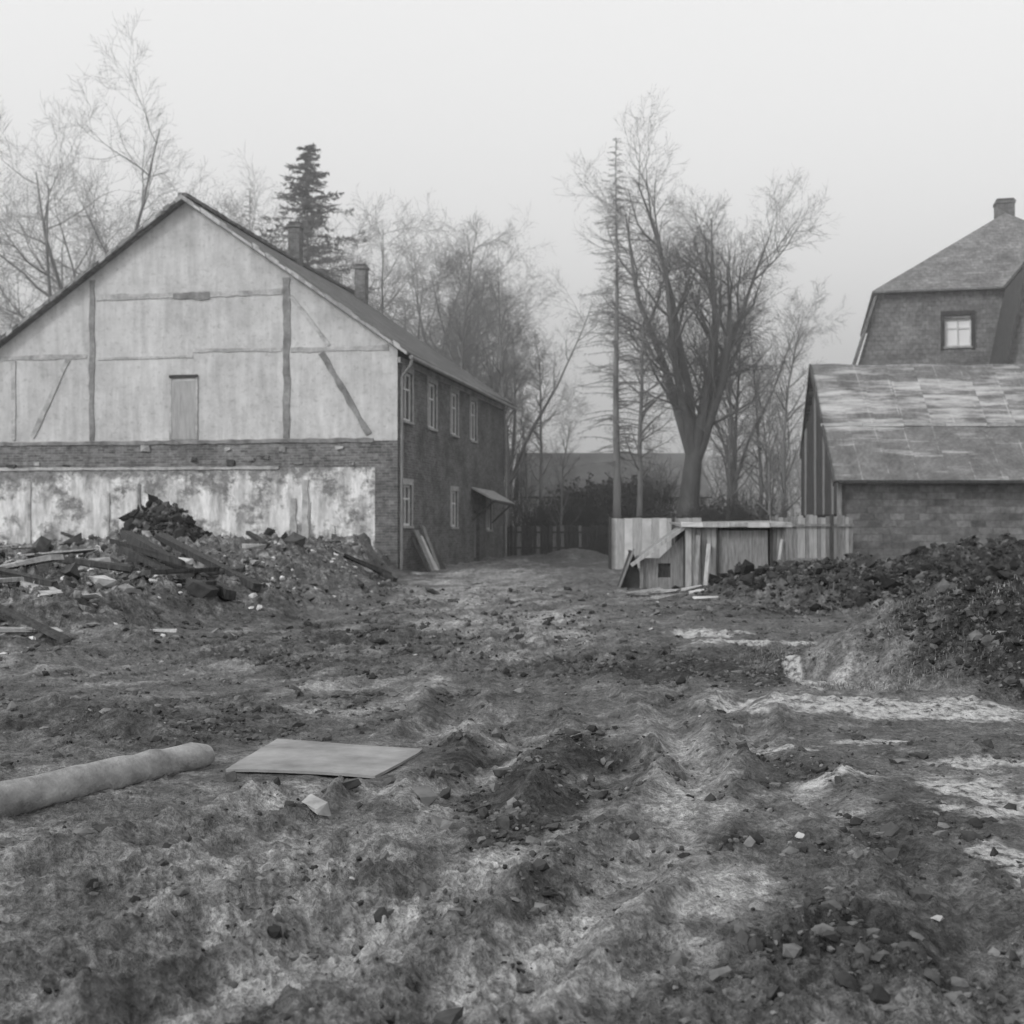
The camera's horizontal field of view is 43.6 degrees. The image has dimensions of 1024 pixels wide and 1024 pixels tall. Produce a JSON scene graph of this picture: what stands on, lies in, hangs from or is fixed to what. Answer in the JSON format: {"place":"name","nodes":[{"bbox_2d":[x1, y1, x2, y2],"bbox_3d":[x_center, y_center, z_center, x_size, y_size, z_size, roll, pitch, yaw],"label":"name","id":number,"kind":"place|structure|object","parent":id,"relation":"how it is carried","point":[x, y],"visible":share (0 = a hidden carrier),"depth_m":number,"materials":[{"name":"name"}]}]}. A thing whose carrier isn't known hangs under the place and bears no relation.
{"place":"outdoors","nodes":[
{"label":"outdoors","id":0,"kind":"place"},
{"bbox_2d":[471,487,513,560],"bbox_3d":[-0.888,0.680,53.752,1.220,3.350,4.501,0,0,11],"label":"canopy","id":1,"kind":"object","parent":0,"point":[494,496],"depth_m":53.19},
{"bbox_2d":[0,502,1023,1023],"bbox_3d":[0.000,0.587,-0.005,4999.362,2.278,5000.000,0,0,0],"label":"ground","id":2,"kind":"structure","parent":0,"point":[146,970],"depth_m":7.12,"materials":[{"name":"grey soil"}]},
{"bbox_2d":[1,299,34,333],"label":"maple tree","id":3,"kind":"object","parent":2,"relation":"on","point":[21,313],"visible":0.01,"depth_m":58.86,"materials":[{"name":"grey plant"}]},
{"bbox_2d":[0,258,65,335],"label":"ash tree","id":4,"kind":"object","parent":2,"relation":"on","point":[4,319],"visible":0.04,"depth_m":69.53,"materials":[{"name":"grey plant"}]},
{"bbox_2d":[0,742,214,815],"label":"fallen post","id":5,"kind":"object","parent":2,"relation":"on","point":[19,796],"visible":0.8,"depth_m":7.54,"materials":[{"name":"concrete"}]},
{"bbox_2d":[0,126,245,306],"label":"ash tree","id":6,"kind":"object","parent":2,"relation":"on","point":[89,246],"visible":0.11,"depth_m":77.62,"materials":[{"name":"grey plant"}]},
{"bbox_2d":[0,8,261,335],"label":"ash tree","id":7,"kind":"object","parent":2,"relation":"on","point":[44,219],"visible":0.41,"depth_m":62.23,"materials":[{"name":"grey plant"}]},
{"bbox_2d":[76,157,286,272],"bbox_3d":[-14.099,-7.077,62.971,9.826,19.046,13.371,0,-1,29],"label":"maple tree","id":8,"kind":"object","parent":2,"relation":"on","point":[225,202],"visible":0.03,"depth_m":59.32,"materials":[{"name":"grey plant"}]},
{"bbox_2d":[0,530,393,647],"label":"weeds","id":9,"kind":"object","parent":2,"relation":"on","point":[124,577],"visible":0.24,"depth_m":20.62,"materials":[{"name":"plant"}]},
{"bbox_2d":[72,148,340,281],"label":"ash tree","id":10,"kind":"object","parent":2,"relation":"on","point":[255,207],"visible":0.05,"depth_m":74.23,"materials":[{"name":"grey plant"}]},
{"bbox_2d":[0,512,439,659],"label":"rubble pile","id":11,"kind":"object","parent":2,"relation":"on","point":[196,588],"visible":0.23,"depth_m":21.79,"materials":[{"name":"stone"}]},
{"bbox_2d":[106,494,212,542],"bbox_3d":[-9.172,0.490,33.023,2.907,1.914,2.934,0,0,0],"label":"debris heap","id":12,"kind":"object","parent":11,"relation":"on","point":[160,513],"visible":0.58,"depth_m":32.28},
{"bbox_2d":[78,530,262,599],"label":"charred beams","id":13,"kind":"structure","parent":11,"relation":"on","point":[135,546],"depth_m":22.57,"materials":[{"name":"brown wood"}]},
{"bbox_2d":[0,499,397,643],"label":"broken boards","id":14,"kind":"object","parent":11,"relation":"on","point":[42,560],"visible":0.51,"depth_m":18.71,"materials":[{"name":"grey wood"}]},
{"bbox_2d":[0,202,503,569],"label":"walls","id":15,"kind":"structure","parent":2,"relation":"on","point":[185,247],"depth_m":42.45,"materials":[{"name":"paint"}]},
{"bbox_2d":[6,445,354,467],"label":"joist ends","id":16,"kind":"object","parent":15,"relation":"attached to","point":[194,459],"visible":1,"depth_m":42.02,"materials":[{"name":"grey wood"}]},
{"bbox_2d":[0,277,387,543],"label":"timber frame","id":17,"kind":"object","parent":15,"relation":"attached to","point":[206,295],"visible":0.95,"depth_m":42.25,"materials":[{"name":"grey wood"}]},
{"bbox_2d":[169,374,197,439],"bbox_3d":[-10.871,-3.472,42.346,1.000,2.140,0.056,0,0,11],"label":"loft door","id":18,"kind":"structure","parent":17,"relation":"attached to","point":[183,409],"depth_m":42.35,"materials":[{"name":"grey wood"}]},
{"bbox_2d":[0,193,406,353],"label":"verge and ridge","id":19,"kind":"object","parent":15,"relation":"attached to","point":[191,200],"visible":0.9,"depth_m":42.49,"materials":[{"name":"concrete"}]},
{"bbox_2d":[0,199,514,405],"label":"roof","id":20,"kind":"structure","parent":15,"relation":"on","point":[406,340],"depth_m":46.66,"materials":[{"name":"tile"}]},
{"bbox_2d":[286,221,304,266],"bbox_3d":[-8.903,-10.727,52.653,0.580,2.356,0.580,0,0,11],"label":"chimney","id":21,"kind":"object","parent":20,"relation":"on","point":[295,237],"visible":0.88,"depth_m":52.42,"materials":[{"name":"brick"}]},
{"bbox_2d":[353,264,369,304],"bbox_3d":[-6.932,-10.146,58.994,0.600,2.510,0.600,0,0,11],"label":"chimney","id":22,"kind":"object","parent":20,"relation":"on","point":[361,280],"visible":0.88,"depth_m":58.75,"materials":[{"name":"brick"}]},
{"bbox_2d":[403,372,492,531],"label":"windows","id":23,"kind":"structure","parent":15,"relation":"attached to","point":[406,504],"depth_m":45.77,"materials":[{"name":"grey glass"}]},
{"bbox_2d":[398,357,505,529],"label":"window surrounds","id":24,"kind":"object","parent":15,"relation":"attached to","point":[434,378],"visible":0.87,"depth_m":48.11,"materials":[{"name":"concrete"}]},
{"bbox_2d":[400,355,516,569],"bbox_3d":[-1.701,-1.507,49.802,0.540,6.858,18.400,0,0,11],"label":"gutter and downpipes","id":25,"kind":"object","parent":15,"relation":"attached to","point":[424,363],"visible":1,"depth_m":41.25,"materials":[{"name":"metal"}]},
{"bbox_2d":[241,190,263,229],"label":"larch tree","id":26,"kind":"object","parent":2,"relation":"on","point":[249,211],"visible":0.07,"depth_m":82.13,"materials":[{"name":"grey plant"}]},
{"bbox_2d":[255,143,386,316],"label":"fir tree","id":27,"kind":"object","parent":2,"relation":"on","point":[308,178],"visible":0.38,"depth_m":74.79,"materials":[{"name":"black plant"}]},
{"bbox_2d":[226,739,422,777],"bbox_3d":[-1.272,1.658,8.623,1.124,0.043,1.106,0,0,12],"label":"fibre cement sheet","id":28,"kind":"object","parent":2,"relation":"on","point":[307,757],"visible":1,"depth_m":8.52,"materials":[{"name":"concrete"}]},
{"bbox_2d":[308,241,375,298],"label":"young ash tree","id":29,"kind":"object","parent":2,"relation":"on","point":[334,269],"visible":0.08,"depth_m":67.04,"materials":[{"name":"grey plant"}]},
{"bbox_2d":[285,182,451,351],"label":"maple tree","id":30,"kind":"object","parent":2,"relation":"on","point":[382,282],"visible":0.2,"depth_m":74.55,"materials":[{"name":"grey plant"}]},
{"bbox_2d":[264,189,527,393],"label":"maple tree","id":31,"kind":"object","parent":2,"relation":"on","point":[419,326],"visible":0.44,"depth_m":70.35,"materials":[{"name":"grey plant"}]},
{"bbox_2d":[302,693,490,829],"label":"scattered bricks","id":32,"kind":"object","parent":2,"relation":"on","point":[424,793],"visible":0.61,"depth_m":7.18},
{"bbox_2d":[411,525,445,571],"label":"leaning boards","id":33,"kind":"object","parent":2,"relation":"on","point":[433,560],"visible":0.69,"depth_m":42.83,"materials":[{"name":"grey wood"}]},
{"bbox_2d":[329,200,557,432],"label":"ash tree","id":34,"kind":"object","parent":2,"relation":"on","point":[415,294],"visible":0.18,"depth_m":87.42,"materials":[{"name":"grey plant"}]},
{"bbox_2d":[424,208,521,431],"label":"young ash tree","id":35,"kind":"object","parent":2,"relation":"on","point":[467,297],"visible":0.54,"depth_m":65.90,"materials":[{"name":"grey plant"}]},
{"bbox_2d":[406,230,546,428],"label":"maple tree","id":36,"kind":"object","parent":2,"relation":"on","point":[442,289],"visible":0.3,"depth_m":71.17,"materials":[{"name":"grey plant"}]},
{"bbox_2d":[421,252,557,463],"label":"maple tree","id":37,"kind":"object","parent":2,"relation":"on","point":[527,308],"visible":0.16,"depth_m":79.12,"materials":[{"name":"grey plant"}]},
{"bbox_2d":[468,240,537,546],"bbox_3d":[-0.456,-5.436,62.649,3.903,15.796,4.778,0,-1,33],"label":"young ash tree","id":38,"kind":"object","parent":2,"relation":"on","point":[501,371],"visible":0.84,"depth_m":62.66,"materials":[{"name":"grey plant"}]},
{"bbox_2d":[0,562,1016,959],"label":"scattered stones","id":39,"kind":"object","parent":2,"relation":"on","point":[708,770],"visible":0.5,"depth_m":8.59,"materials":[{"name":"grey stone"}]},
{"bbox_2d":[0,532,1023,1023],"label":"mud clods","id":40,"kind":"object","parent":2,"relation":"on","point":[874,992],"visible":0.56,"depth_m":7.43,"materials":[{"name":"soil"}]},
{"bbox_2d":[504,471,539,530],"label":"shrub","id":41,"kind":"object","parent":2,"relation":"on","point":[517,493],"visible":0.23,"depth_m":69.89,"materials":[{"name":"grey plant"}]},
{"bbox_2d":[505,389,549,518],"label":"sapling","id":42,"kind":"object","parent":2,"relation":"on","point":[526,477],"visible":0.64,"depth_m":66.24,"materials":[{"name":"grey plant"}]},
{"bbox_2d":[433,247,634,549],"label":"maple tree","id":43,"kind":"object","parent":2,"relation":"on","point":[512,472],"visible":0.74,"depth_m":65.12,"materials":[{"name":"grey plant"}]},
{"bbox_2d":[515,320,565,511],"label":"young ash tree","id":44,"kind":"object","parent":2,"relation":"on","point":[541,467],"visible":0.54,"depth_m":76.15,"materials":[{"name":"grey plant"}]},
{"bbox_2d":[509,486,585,553],"bbox_3d":[0.838,0.408,63.649,4.831,3.750,4.268,0,-1,-28],"label":"shrub","id":45,"kind":"object","parent":2,"relation":"on","point":[539,520],"visible":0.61,"depth_m":63.74,"materials":[{"name":"plant"}]},
{"bbox_2d":[504,525,607,555],"bbox_3d":[2.412,1.423,61.431,5.653,1.623,0.185,0,0,10],"label":"garden fence","id":46,"kind":"object","parent":2,"relation":"on","point":[528,547],"visible":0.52,"depth_m":61.53,"materials":[{"name":"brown wood"}]},
{"bbox_2d":[514,498,608,546],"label":"shrub","id":47,"kind":"object","parent":2,"relation":"on","point":[549,516],"visible":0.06,"depth_m":65.58,"materials":[{"name":"plant"}]},
{"bbox_2d":[538,398,590,550],"bbox_3d":[2.445,-1.692,61.960,2.526,7.917,2.526,0,-1,-25],"label":"sapling","id":48,"kind":"object","parent":2,"relation":"on","point":[561,484],"visible":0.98,"depth_m":61.94,"materials":[{"name":"grey plant"}]},
{"bbox_2d":[540,486,612,549],"bbox_3d":[3.440,0.390,62.556,4.268,3.750,4.831,0,0,-12],"label":"shrub","id":49,"kind":"object","parent":2,"relation":"on","point":[580,520],"visible":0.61,"depth_m":62.81,"materials":[{"name":"black plant"}]},
{"bbox_2d":[533,472,636,522],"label":"shrub","id":50,"kind":"object","parent":2,"relation":"on","point":[590,489],"visible":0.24,"depth_m":66.28,"materials":[{"name":"black plant"}]},
{"bbox_2d":[556,496,633,550],"bbox_3d":[4.282,0.727,65.070,5.337,3.256,6.101,0,-1,16],"label":"shrub","id":51,"kind":"object","parent":2,"relation":"on","point":[601,514],"visible":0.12,"depth_m":64.47,"materials":[{"name":"plant"}]},
{"bbox_2d":[513,453,711,526],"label":"distant house","id":52,"kind":"structure","parent":2,"relation":"on","point":[598,473],"depth_m":86.15,"materials":[{"name":"paint"}]},
{"bbox_2d":[590,510,635,551],"bbox_3d":[5.296,1.069,63.335,4.003,2.442,4.576,0,-1,-40],"label":"shrub","id":53,"kind":"object","parent":2,"relation":"on","point":[601,523],"visible":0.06,"depth_m":62.63,"materials":[{"name":"black plant"}]},
{"bbox_2d":[562,138,666,518],"bbox_3d":[5.127,-7.645,59.939,5.135,19.933,4.456,0,-1,-26],"label":"larch tree","id":54,"kind":"object","parent":2,"relation":"on","point":[617,427],"visible":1,"depth_m":59.94,"materials":[{"name":"grey plant"}]},
{"bbox_2d":[557,468,676,513],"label":"shrub","id":55,"kind":"object","parent":2,"relation":"on","point":[609,485],"visible":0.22,"depth_m":67.72,"materials":[{"name":"plant"}]},
{"bbox_2d":[617,549,639,587],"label":"leaning boards","id":56,"kind":"object","parent":2,"relation":"on","point":[630,576],"visible":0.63,"depth_m":31.29,"materials":[{"name":"grey wood"}]},
{"bbox_2d":[592,487,676,523],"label":"shrub","id":57,"kind":"object","parent":2,"relation":"on","point":[655,510],"visible":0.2,"depth_m":65.11,"materials":[{"name":"plant"}]},
{"bbox_2d":[610,455,682,516],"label":"shrub","id":58,"kind":"object","parent":2,"relation":"on","point":[666,497],"visible":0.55,"depth_m":67.43,"materials":[{"name":"plant"}]},
{"bbox_2d":[603,233,694,517],"bbox_3d":[6.634,-5.948,63.745,4.132,16.725,5.059,0,-1,-36],"label":"young ash tree","id":59,"kind":"object","parent":2,"relation":"on","point":[638,466],"visible":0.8,"depth_m":63.72,"materials":[{"name":"grey plant"}]},
{"bbox_2d":[608,517,700,568],"bbox_3d":[4.995,1.137,44.730,3.242,1.937,0.182,0,0,7],"label":"board fence","id":60,"kind":"object","parent":2,"relation":"on","point":[638,535],"visible":0.57,"depth_m":44.86,"materials":[{"name":"paint"}]},
{"bbox_2d":[625,585,718,600],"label":"debris slabs","id":61,"kind":"structure","parent":2,"relation":"on","point":[658,590],"depth_m":27.79,"materials":[{"name":"grey wood"}]},
{"bbox_2d":[640,507,703,517],"bbox_3d":[8.050,0.995,63.895,4.830,2.578,4.225,0,-1,-43],"label":"shrub","id":62,"kind":"object","parent":2,"relation":"on","point":[667,511],"visible":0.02,"depth_m":63.78,"materials":[{"name":"black plant"}]},
{"bbox_2d":[549,413,801,517],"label":"distant trees","id":63,"kind":"object","parent":2,"relation":"on","point":[723,489],"visible":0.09,"depth_m":121.77,"materials":[{"name":"grey plant"}]},
{"bbox_2d":[551,85,839,517],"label":"beech tree","id":64,"kind":"object","parent":2,"relation":"on","point":[693,438],"visible":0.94,"depth_m":65.13,"materials":[{"name":"grey plant"}]},
{"bbox_2d":[630,521,791,588],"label":"wooden shed","id":65,"kind":"structure","parent":2,"relation":"on","point":[696,553],"depth_m":30.70,"materials":[{"name":"grey wood"}]},
{"bbox_2d":[665,494,757,521],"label":"shrub","id":66,"kind":"object","parent":2,"relation":"on","point":[701,511],"visible":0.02,"depth_m":66.92,"materials":[{"name":"plant"}]},
{"bbox_2d":[671,484,773,521],"bbox_3d":[10.291,0.397,63.112,4.831,3.750,4.268,0,0,3],"label":"shrub","id":67,"kind":"object","parent":2,"relation":"on","point":[698,515],"visible":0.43,"depth_m":62.82,"materials":[{"name":"plant"}]},
{"bbox_2d":[690,310,766,520],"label":"sapling","id":68,"kind":"object","parent":2,"relation":"on","point":[728,445],"visible":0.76,"depth_m":65.20,"materials":[{"name":"grey plant"}]},
{"bbox_2d":[705,290,772,504],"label":"young ash tree","id":69,"kind":"object","parent":2,"relation":"on","point":[733,481],"visible":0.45,"depth_m":68.19,"materials":[{"name":"grey plant"}]},
{"bbox_2d":[700,482,787,520],"bbox_3d":[11.323,0.386,62.502,4.268,3.750,4.831,0,-1,19],"label":"shrub","id":70,"kind":"object","parent":2,"relation":"on","point":[737,512],"visible":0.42,"depth_m":61.66,"materials":[{"name":"black plant"}]},
{"bbox_2d":[705,499,799,520],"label":"shrub","id":71,"kind":"object","parent":2,"relation":"on","point":[747,508],"visible":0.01,"depth_m":65.50,"materials":[{"name":"plant"}]},
{"bbox_2d":[663,286,852,505],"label":"maple tree","id":72,"kind":"object","parent":2,"relation":"on","point":[737,474],"visible":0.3,"depth_m":72.61,"materials":[{"name":"grey plant"}]},
{"bbox_2d":[731,300,788,508],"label":"young ash tree","id":73,"kind":"object","parent":2,"relation":"on","point":[760,469],"visible":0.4,"depth_m":73.75,"materials":[{"name":"grey plant"}]},
{"bbox_2d":[719,487,800,520],"bbox_3d":[13.055,0.418,64.215,4.831,3.750,4.268,0,0,-9],"label":"shrub","id":74,"kind":"object","parent":2,"relation":"on","point":[766,506],"visible":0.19,"depth_m":63.64,"materials":[{"name":"black plant"}]},
{"bbox_2d":[733,348,798,511],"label":"sapling","id":75,"kind":"object","parent":2,"relation":"on","point":[765,429],"visible":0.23,"depth_m":75.96,"materials":[{"name":"grey plant"}]},
{"bbox_2d":[733,352,800,520],"bbox_3d":[11.616,-2.437,57.783,3.031,9.500,3.031,0,0,0],"label":"sapling","id":76,"kind":"object","parent":2,"relation":"on","point":[770,482],"visible":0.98,"depth_m":57.69,"materials":[{"name":"grey plant"}]},
{"bbox_2d":[739,275,830,517],"bbox_3d":[13.607,-4.665,63.708,4.547,14.251,4.547,0,0,10],"label":"sapling","id":77,"kind":"object","parent":2,"relation":"on","point":[785,414],"visible":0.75,"depth_m":63.63,"materials":[{"name":"grey plant"}]},
{"bbox_2d":[766,515,853,561],"bbox_3d":[9.856,1.094,42.324,3.033,2.024,0.182,0,0,-8],"label":"plank fence","id":78,"kind":"object","parent":2,"relation":"on","point":[810,541],"visible":0.59,"depth_m":42.40,"materials":[{"name":"grey wood"}]},
{"bbox_2d":[672,532,1023,622],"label":"earth heap","id":79,"kind":"object","parent":2,"relation":"on","point":[746,568],"visible":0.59,"depth_m":25.83,"materials":[{"name":"black soil"}]},
{"bbox_2d":[738,574,1023,691],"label":"matted straw","id":80,"kind":"object","parent":2,"relation":"on","point":[873,687],"visible":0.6,"depth_m":12.99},
{"bbox_2d":[763,535,1023,614],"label":"weeds","id":81,"kind":"object","parent":2,"relation":"on","point":[873,584],"visible":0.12,"depth_m":24.33,"materials":[{"name":"plant"}]},
{"bbox_2d":[800,364,1023,561],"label":"stone barn","id":82,"kind":"structure","parent":2,"relation":"on","point":[899,459],"depth_m":44.15,"materials":[{"name":"grey stone"}]},
{"bbox_2d":[858,288,1004,364],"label":"walls","id":83,"kind":"structure","parent":2,"relation":"on","point":[904,327],"depth_m":59.49,"materials":[{"name":"brick"}]},
{"bbox_2d":[852,213,1023,364],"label":"roof","id":84,"kind":"structure","parent":83,"relation":"on","point":[990,255],"depth_m":60.02,"materials":[{"name":"tile"}]},
{"bbox_2d":[993,198,1015,218],"bbox_3d":[24.416,-14.561,63.476,0.940,1.804,1.000,0,0,13],"label":"chimney","id":85,"kind":"object","parent":84,"relation":"on","point":[1001,206],"visible":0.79,"depth_m":63.05,"materials":[{"name":"brick"}]},
{"bbox_2d":[941,310,974,349],"bbox_3d":[20.624,-8.399,59.219,1.513,1.800,0.260,0,0,13],"label":"window","id":86,"kind":"structure","parent":83,"relation":"attached to","point":[957,333],"depth_m":59.26,"materials":[{"name":"grey glass"}]},
{"bbox_2d":[900,581,1023,694],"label":"earth heap","id":87,"kind":"object","parent":2,"relation":"on","point":[997,638],"visible":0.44,"depth_m":12.65,"materials":[{"name":"grey soil"}]},
{"bbox_2d":[989,262,1023,363],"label":"cross wing","id":88,"kind":"structure","parent":2,"relation":"on","point":[1008,346],"depth_m":53.90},
{"bbox_2d":[0,0,1023,455],"label":"sky","id":89,"kind":"structure","parent":0,"point":[911,112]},
{"bbox_2d":[504,455,802,526],"bbox_3d":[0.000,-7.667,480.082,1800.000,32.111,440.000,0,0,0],"label":"hills","id":90,"kind":"structure","parent":0,"point":[797,510],"depth_m":340.22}
]}

